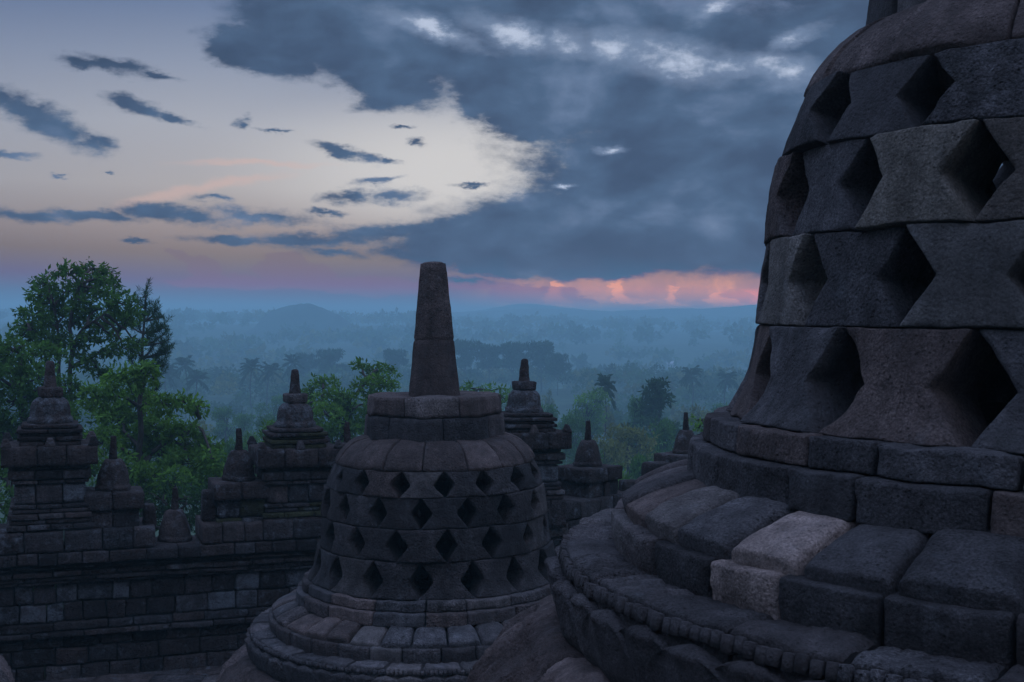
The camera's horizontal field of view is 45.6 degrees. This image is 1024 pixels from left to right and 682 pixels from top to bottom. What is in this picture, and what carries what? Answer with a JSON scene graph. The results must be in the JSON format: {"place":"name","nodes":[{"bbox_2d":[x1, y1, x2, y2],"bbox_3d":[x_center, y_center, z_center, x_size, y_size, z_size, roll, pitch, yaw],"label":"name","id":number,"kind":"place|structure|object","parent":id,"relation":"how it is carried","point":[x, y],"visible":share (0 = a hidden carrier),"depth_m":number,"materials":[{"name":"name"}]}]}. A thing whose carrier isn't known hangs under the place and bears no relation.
{"place":"outdoors","nodes":[
{"label":"outdoors","id":0,"kind":"place"},
{"bbox_2d":[0,361,98,531],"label":"niche tower","id":1,"kind":"structure","parent":0,"point":[49,455],"depth_m":19.70,"materials":[{"name":"grey stone"}]},
{"bbox_2d":[0,309,236,320],"bbox_3d":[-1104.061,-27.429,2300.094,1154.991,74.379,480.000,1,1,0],"label":"mountain range","id":2,"kind":"structure","parent":0,"point":[9,317],"depth_m":2214.02,"materials":[{"name":"blue"}]},
{"bbox_2d":[38,665,222,681],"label":"terrace floor","id":3,"kind":"structure","parent":0,"point":[206,674],"depth_m":20.02,"materials":[{"name":"grey stone"}]},
{"bbox_2d":[0,655,14,681],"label":"perforated stupa","id":4,"kind":"object","parent":3,"relation":"on","point":[6,674],"visible":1,"depth_m":16.33,"materials":[{"name":"grey stone"}]},
{"bbox_2d":[0,508,567,681],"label":"balustrade wall","id":5,"kind":"structure","parent":3,"relation":"on","point":[128,599],"depth_m":20.24,"materials":[{"name":"grey stone"}]},
{"bbox_2d":[84,436,143,530],"bbox_3d":[-6.698,2.359,20.462,0.962,1.546,0.938,0,1,-21],"label":"stupa","id":6,"kind":"object","parent":5,"relation":"on","point":[113,497],"visible":0.95,"depth_m":20.18,"materials":[{"name":"grey stone"}]},
{"bbox_2d":[142,503,156,527],"bbox_3d":[-6.106,2.943,20.524,0.227,0.421,0.291,0,1,-21],"label":"upright stone","id":7,"kind":"object","parent":5,"relation":"on","point":[149,514],"visible":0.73,"depth_m":20.41,"materials":[{"name":"grey stone"}]},
{"bbox_2d":[155,487,198,546],"bbox_3d":[-5.756,3.004,20.822,0.806,1.010,0.828,0,1,-21],"label":"stupa","id":8,"kind":"object","parent":5,"relation":"on","point":[174,528],"visible":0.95,"depth_m":20.65,"materials":[{"name":"grey stone"}]},
{"bbox_2d":[200,489,216,521],"bbox_3d":[-5.192,2.813,20.860,0.254,0.543,0.294,0,1,-21],"label":"upright stone","id":9,"kind":"object","parent":5,"relation":"on","point":[208,508],"visible":0.92,"depth_m":20.73,"materials":[{"name":"grey stone"}]},
{"bbox_2d":[208,428,270,523],"bbox_3d":[-4.746,2.329,21.177,0.965,1.633,0.936,0,1,-21],"label":"stupa","id":10,"kind":"object","parent":5,"relation":"on","point":[240,489],"visible":0.97,"depth_m":20.87,"materials":[{"name":"grey stone"}]},
{"bbox_2d":[247,369,342,530],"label":"niche tower","id":11,"kind":"structure","parent":5,"relation":"on","point":[293,455],"depth_m":21.09,"materials":[{"name":"grey stone"}]},
{"bbox_2d":[326,422,350,483],"bbox_3d":[-2.956,2.328,21.844,0.963,1.771,0.936,0,1,-21],"label":"stupa","id":12,"kind":"object","parent":5,"relation":"on","point":[347,436],"visible":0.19,"depth_m":21.78,"materials":[{"name":"grey stone"}]},
{"bbox_2d":[502,359,571,527],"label":"niche tower","id":13,"kind":"structure","parent":5,"relation":"on","point":[529,422],"depth_m":22.68,"materials":[{"name":"grey stone"}]},
{"bbox_2d":[216,261,554,681],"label":"perforated stupa","id":14,"kind":"object","parent":3,"relation":"on","point":[435,548],"visible":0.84,"depth_m":15.71,"materials":[{"name":"grey stone"}]},
{"bbox_2d":[549,490,622,555],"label":"balustrade wall","id":15,"kind":"structure","parent":3,"relation":"on","point":[578,509],"depth_m":23.49,"materials":[{"name":"grey stone"}]},
{"bbox_2d":[558,420,622,497],"bbox_3d":[1.522,2.364,24.447,0.942,1.544,1.149,2,1,41],"label":"stupa","id":16,"kind":"object","parent":15,"relation":"on","point":[587,473],"visible":0.96,"depth_m":24.18,"materials":[{"name":"grey stone"}]},
{"bbox_2d":[618,479,634,490],"bbox_3d":[2.397,3.437,25.066,0.433,1.170,0.302,0,1,-21],"label":"upright stone","id":17,"kind":"object","parent":15,"relation":"on","point":[625,485],"visible":0.26,"depth_m":24.93,"materials":[{"name":"grey stone"}]},
{"bbox_2d":[641,461,668,475],"bbox_3d":[3.049,2.725,25.655,0.629,0.384,0.310,0,1,-21],"label":"upright stone","id":18,"kind":"object","parent":15,"relation":"on","point":[647,466],"visible":0.41,"depth_m":25.51,"materials":[{"name":"grey stone"}]},
{"bbox_2d":[654,412,694,462],"bbox_3d":[3.860,2.346,27.113,0.944,1.529,1.150,2,1,41],"label":"stupa","id":19,"kind":"object","parent":15,"relation":"on","point":[679,451],"visible":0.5,"depth_m":26.91,"materials":[{"name":"grey stone"}]},
{"bbox_2d":[243,303,353,341],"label":"hill","id":20,"kind":"structure","parent":0,"point":[309,314],"depth_m":1292.54,"materials":[{"name":"blue"}]},
{"bbox_2d":[0,319,755,677],"bbox_3d":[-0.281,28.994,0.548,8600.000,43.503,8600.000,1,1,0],"label":"ground","id":21,"kind":"structure","parent":0,"point":[674,339],"depth_m":1113.57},
{"bbox_2d":[0,333,97,455],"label":"broadleaf tree","id":22,"kind":"object","parent":21,"relation":"on","point":[22,372],"visible":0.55,"depth_m":41.54,"materials":[{"name":"green plant"}]},
{"bbox_2d":[0,444,103,522],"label":"broadleaf tree","id":23,"kind":"object","parent":21,"relation":"on","point":[8,489],"visible":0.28,"depth_m":35.54,"materials":[{"name":"green plant"}]},
{"bbox_2d":[4,256,148,400],"bbox_3d":[-16.710,4.612,46.093,6.518,15.794,4.569,1,1,0],"label":"broadleaf tree","id":24,"kind":"object","parent":21,"relation":"on","point":[112,315],"visible":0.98,"depth_m":45.71,"materials":[{"name":"green plant"}]},
{"bbox_2d":[74,358,227,516],"bbox_3d":[-11.774,6.154,40.152,4.992,11.289,6.099,0,1,-14],"label":"broadleaf tree","id":25,"kind":"object","parent":21,"relation":"on","point":[206,462],"visible":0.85,"depth_m":39.25,"materials":[{"name":"green plant"}]},
{"bbox_2d":[124,278,178,483],"bbox_3d":[-14.867,5.049,50.276,2.068,15.466,3.629,0,1,-28],"label":"pine tree","id":26,"kind":"object","parent":21,"relation":"on","point":[161,351],"visible":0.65,"depth_m":49.94,"materials":[{"name":"green plant"}]},
{"bbox_2d":[159,361,180,418],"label":"palm tree","id":27,"kind":"object","parent":21,"relation":"on","point":[168,375],"visible":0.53,"depth_m":420.62,"materials":[{"name":"green plant"}]},
{"bbox_2d":[139,472,207,532],"bbox_3d":[-9.387,7.420,33.051,3.255,7.562,2.102,1,1,0],"label":"broadleaf tree","id":28,"kind":"object","parent":21,"relation":"on","point":[191,514],"visible":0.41,"depth_m":33.04,"materials":[{"name":"green plant"}]},
{"bbox_2d":[171,354,197,424],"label":"palm tree","id":29,"kind":"object","parent":21,"relation":"on","point":[186,361],"visible":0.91,"depth_m":429.12,"materials":[{"name":"green plant"}]},
{"bbox_2d":[184,369,209,418],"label":"palm tree","id":30,"kind":"object","parent":21,"relation":"on","point":[197,376],"visible":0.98,"depth_m":390.05,"materials":[{"name":"green plant"}]},
{"bbox_2d":[187,418,214,446],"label":"broadleaf tree","id":31,"kind":"object","parent":21,"relation":"on","point":[203,423],"visible":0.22,"depth_m":190.49,"materials":[{"name":"green plant"}]},
{"bbox_2d":[208,405,247,443],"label":"broadleaf tree","id":32,"kind":"object","parent":21,"relation":"on","point":[220,431],"visible":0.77,"depth_m":230.11,"materials":[{"name":"green plant"}]},
{"bbox_2d":[220,437,235,468],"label":"broadleaf tree","id":33,"kind":"object","parent":21,"relation":"on","point":[227,447],"visible":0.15,"depth_m":88.17,"materials":[{"name":"green plant"}]},
{"bbox_2d":[230,413,255,442],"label":"broadleaf tree","id":34,"kind":"object","parent":21,"relation":"on","point":[243,421],"visible":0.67,"depth_m":214.70,"materials":[{"name":"green plant"}]},
{"bbox_2d":[234,430,260,475],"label":"broadleaf tree","id":35,"kind":"object","parent":21,"relation":"on","point":[247,435],"visible":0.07,"depth_m":94.67,"materials":[{"name":"green plant"}]},
{"bbox_2d":[239,358,263,428],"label":"palm tree","id":36,"kind":"object","parent":21,"relation":"on","point":[251,363],"visible":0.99,"depth_m":439.50,"materials":[{"name":"green plant"}]},
{"bbox_2d":[252,413,276,441],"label":"broadleaf tree","id":37,"kind":"object","parent":21,"relation":"on","point":[268,416],"visible":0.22,"depth_m":189.89,"materials":[{"name":"green plant"}]},
{"bbox_2d":[253,394,285,428],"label":"broadleaf tree","id":38,"kind":"object","parent":21,"relation":"on","point":[274,410],"visible":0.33,"depth_m":279.64,"materials":[{"name":"green plant"}]},
{"bbox_2d":[258,361,284,410],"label":"palm tree","id":39,"kind":"object","parent":21,"relation":"on","point":[270,369],"visible":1,"depth_m":430.07,"materials":[{"name":"green plant"}]},
{"bbox_2d":[280,354,304,388],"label":"palm tree","id":40,"kind":"object","parent":21,"relation":"on","point":[291,360],"visible":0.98,"depth_m":470.02,"materials":[{"name":"green plant"}]},
{"bbox_2d":[294,352,317,376],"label":"flat topped tree","id":41,"kind":"object","parent":21,"relation":"on","point":[304,362],"visible":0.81,"depth_m":578.71,"materials":[{"name":"green plant"}]},
{"bbox_2d":[256,356,402,443],"bbox_3d":[-8.768,7.003,57.849,7.364,12.576,5.834,1,1,0],"label":"broadleaf tree","id":42,"kind":"object","parent":21,"relation":"on","point":[339,407],"visible":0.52,"depth_m":57.40,"materials":[{"name":"green plant"}]},
{"bbox_2d":[309,348,351,376],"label":"flat topped tree","id":43,"kind":"object","parent":21,"relation":"on","point":[328,358],"visible":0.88,"depth_m":568.62,"materials":[{"name":"green plant"}]},
{"bbox_2d":[0,435,672,609],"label":"undergrowth","id":44,"kind":"object","parent":21,"relation":"on","point":[568,460],"depth_m":162.67,"materials":[{"name":"green plant"}]},
{"bbox_2d":[0,359,745,440],"bbox_3d":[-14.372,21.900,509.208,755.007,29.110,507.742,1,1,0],"label":"woods","id":45,"kind":"object","parent":21,"relation":"on","point":[225,382],"visible":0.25,"depth_m":516.20,"materials":[{"name":"green plant"}]},
{"bbox_2d":[0,306,758,388],"bbox_3d":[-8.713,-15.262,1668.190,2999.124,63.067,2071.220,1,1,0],"label":"woods","id":46,"kind":"object","parent":21,"relation":"on","point":[368,337],"visible":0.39,"depth_m":1123.85,"materials":[{"name":"green plant"}]},
{"bbox_2d":[375,348,409,372],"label":"flat topped tree","id":47,"kind":"object","parent":21,"relation":"on","point":[393,356],"visible":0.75,"depth_m":578.80,"materials":[{"name":"green plant"}]},
{"bbox_2d":[454,338,485,386],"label":"flat topped tree","id":48,"kind":"object","parent":21,"relation":"on","point":[462,349],"visible":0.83,"depth_m":558.09,"materials":[{"name":"green plant"}]},
{"bbox_2d":[459,379,509,405],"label":"broadleaf tree","id":49,"kind":"object","parent":21,"relation":"on","point":[470,385],"visible":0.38,"depth_m":74.82,"materials":[{"name":"green plant"}]},
{"bbox_2d":[475,343,501,388],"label":"flat topped tree","id":50,"kind":"object","parent":21,"relation":"on","point":[491,354],"visible":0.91,"depth_m":568.10,"materials":[{"name":"green plant"}]},
{"bbox_2d":[501,385,512,410],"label":"broadleaf tree","id":51,"kind":"object","parent":21,"relation":"on","point":[510,390],"visible":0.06,"depth_m":260.17,"materials":[{"name":"green plant"}]},
{"bbox_2d":[495,341,525,386],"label":"flat topped tree","id":52,"kind":"object","parent":21,"relation":"on","point":[512,355],"visible":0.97,"depth_m":561.41,"materials":[{"name":"green plant"}]},
{"bbox_2d":[521,339,556,391],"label":"flat topped tree","id":53,"kind":"object","parent":21,"relation":"on","point":[538,356],"visible":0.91,"depth_m":556.58,"materials":[{"name":"green plant"}]},
{"bbox_2d":[541,388,555,422],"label":"broadleaf tree","id":54,"kind":"object","parent":21,"relation":"on","point":[549,402],"visible":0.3,"depth_m":329.34,"materials":[{"name":"green plant"}]},
{"bbox_2d":[541,403,560,428],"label":"broadleaf tree","id":55,"kind":"object","parent":21,"relation":"on","point":[552,410],"visible":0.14,"depth_m":185.43,"materials":[{"name":"green plant"}]},
{"bbox_2d":[542,352,572,395],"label":"flat topped tree","id":56,"kind":"object","parent":21,"relation":"on","point":[558,360],"visible":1,"depth_m":538.74,"materials":[{"name":"green plant"}]},
{"bbox_2d":[557,412,593,464],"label":"broadleaf tree","id":57,"kind":"object","parent":21,"relation":"on","point":[571,421],"visible":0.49,"depth_m":149.83,"materials":[{"name":"green plant"}]},
{"bbox_2d":[562,387,610,438],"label":"broadleaf tree","id":58,"kind":"object","parent":21,"relation":"on","point":[591,414],"visible":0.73,"depth_m":189.73,"materials":[{"name":"green plant"}]},
{"bbox_2d":[598,444,604,463],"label":"broadleaf tree","id":59,"kind":"object","parent":21,"relation":"on","point":[601,455],"visible":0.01,"depth_m":94.73,"materials":[{"name":"green plant"}]},
{"bbox_2d":[594,372,617,453],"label":"palm tree","id":60,"kind":"object","parent":21,"relation":"on","point":[605,382],"visible":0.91,"depth_m":204.72,"materials":[{"name":"green plant"}]},
{"bbox_2d":[592,433,626,479],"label":"broadleaf tree","id":61,"kind":"object","parent":21,"relation":"on","point":[612,450],"visible":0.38,"depth_m":112.17,"materials":[{"name":"green plant"}]},
{"bbox_2d":[614,461,628,485],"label":"broadleaf tree","id":62,"kind":"object","parent":21,"relation":"on","point":[622,472],"visible":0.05,"depth_m":72.25,"materials":[{"name":"green plant"}]},
{"bbox_2d":[622,470,630,479],"bbox_3d":[6.053,10.123,62.203,1.808,7.141,1.390,0,1,-24],"label":"broadleaf tree","id":63,"kind":"object","parent":21,"relation":"on","point":[626,476],"visible":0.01,"depth_m":62.26,"materials":[{"name":"green plant"}]},
{"bbox_2d":[601,422,659,478],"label":"broadleaf tree","id":64,"kind":"object","parent":21,"relation":"on","point":[639,437],"visible":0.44,"depth_m":120.15,"materials":[{"name":"green plant"}]},
{"bbox_2d":[626,394,641,449],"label":"broadleaf tree","id":65,"kind":"object","parent":21,"relation":"on","point":[632,409],"visible":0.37,"depth_m":171.72,"materials":[{"name":"green plant"}]},
{"bbox_2d":[629,452,653,478],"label":"broadleaf tree","id":66,"kind":"object","parent":21,"relation":"on","point":[636,463],"visible":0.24,"depth_m":87.61,"materials":[{"name":"green plant"}]},
{"bbox_2d":[627,376,689,456],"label":"broadleaf tree","id":67,"kind":"object","parent":21,"relation":"on","point":[647,415],"visible":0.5,"depth_m":164.33,"materials":[{"name":"green plant"}]},
{"bbox_2d":[645,417,676,459],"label":"broadleaf tree","id":68,"kind":"object","parent":21,"relation":"on","point":[665,429],"visible":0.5,"depth_m":129.80,"materials":[{"name":"green plant"}]},
{"bbox_2d":[666,361,675,368],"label":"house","id":69,"kind":"structure","parent":21,"relation":"on","point":[671,364],"depth_m":963.37,"materials":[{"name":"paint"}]},
{"bbox_2d":[679,365,702,404],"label":"palm tree","id":70,"kind":"object","parent":21,"relation":"on","point":[687,378],"visible":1,"depth_m":409.70,"materials":[{"name":"green plant"}]},
{"bbox_2d":[688,413,705,431],"bbox_3d":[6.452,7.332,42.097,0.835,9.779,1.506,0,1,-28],"label":"broadleaf tree","id":71,"kind":"object","parent":21,"relation":"on","point":[700,423],"visible":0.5,"depth_m":42.11,"materials":[{"name":"green plant"}]},
{"bbox_2d":[688,403,710,434],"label":"broadleaf tree","id":72,"kind":"object","parent":21,"relation":"on","point":[702,414],"visible":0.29,"depth_m":211.00,"materials":[{"name":"green plant"}]},
{"bbox_2d":[710,401,727,412],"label":"broadleaf tree","id":73,"kind":"object","parent":21,"relation":"on","point":[720,404],"visible":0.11,"depth_m":239.47,"materials":[{"name":"green plant"}]},
{"bbox_2d":[716,369,738,404],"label":"palm tree","id":74,"kind":"object","parent":21,"relation":"on","point":[728,381],"visible":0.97,"depth_m":429.22,"materials":[{"name":"green plant"}]},
{"bbox_2d":[0,0,1002,315],"label":"sky","id":75,"kind":"structure","parent":0,"point":[230,155],"materials":[{"name":"blue"}]},
{"bbox_2d":[467,304,582,311],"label":"volcano","id":76,"kind":"structure","parent":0,"point":[523,306],"depth_m":2514.92},
{"bbox_2d":[355,305,756,325],"bbox_3d":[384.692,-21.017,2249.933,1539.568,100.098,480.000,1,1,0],"label":"mountain range","id":77,"kind":"structure","parent":0,"point":[740,311],"depth_m":2189.70,"materials":[{"name":"blue"}]},
{"bbox_2d":[466,0,1023,681],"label":"perforated stupa","id":78,"kind":"object","parent":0,"point":[836,494],"visible":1,"depth_m":4.79,"materials":[{"name":"grey stone"}]}
]}

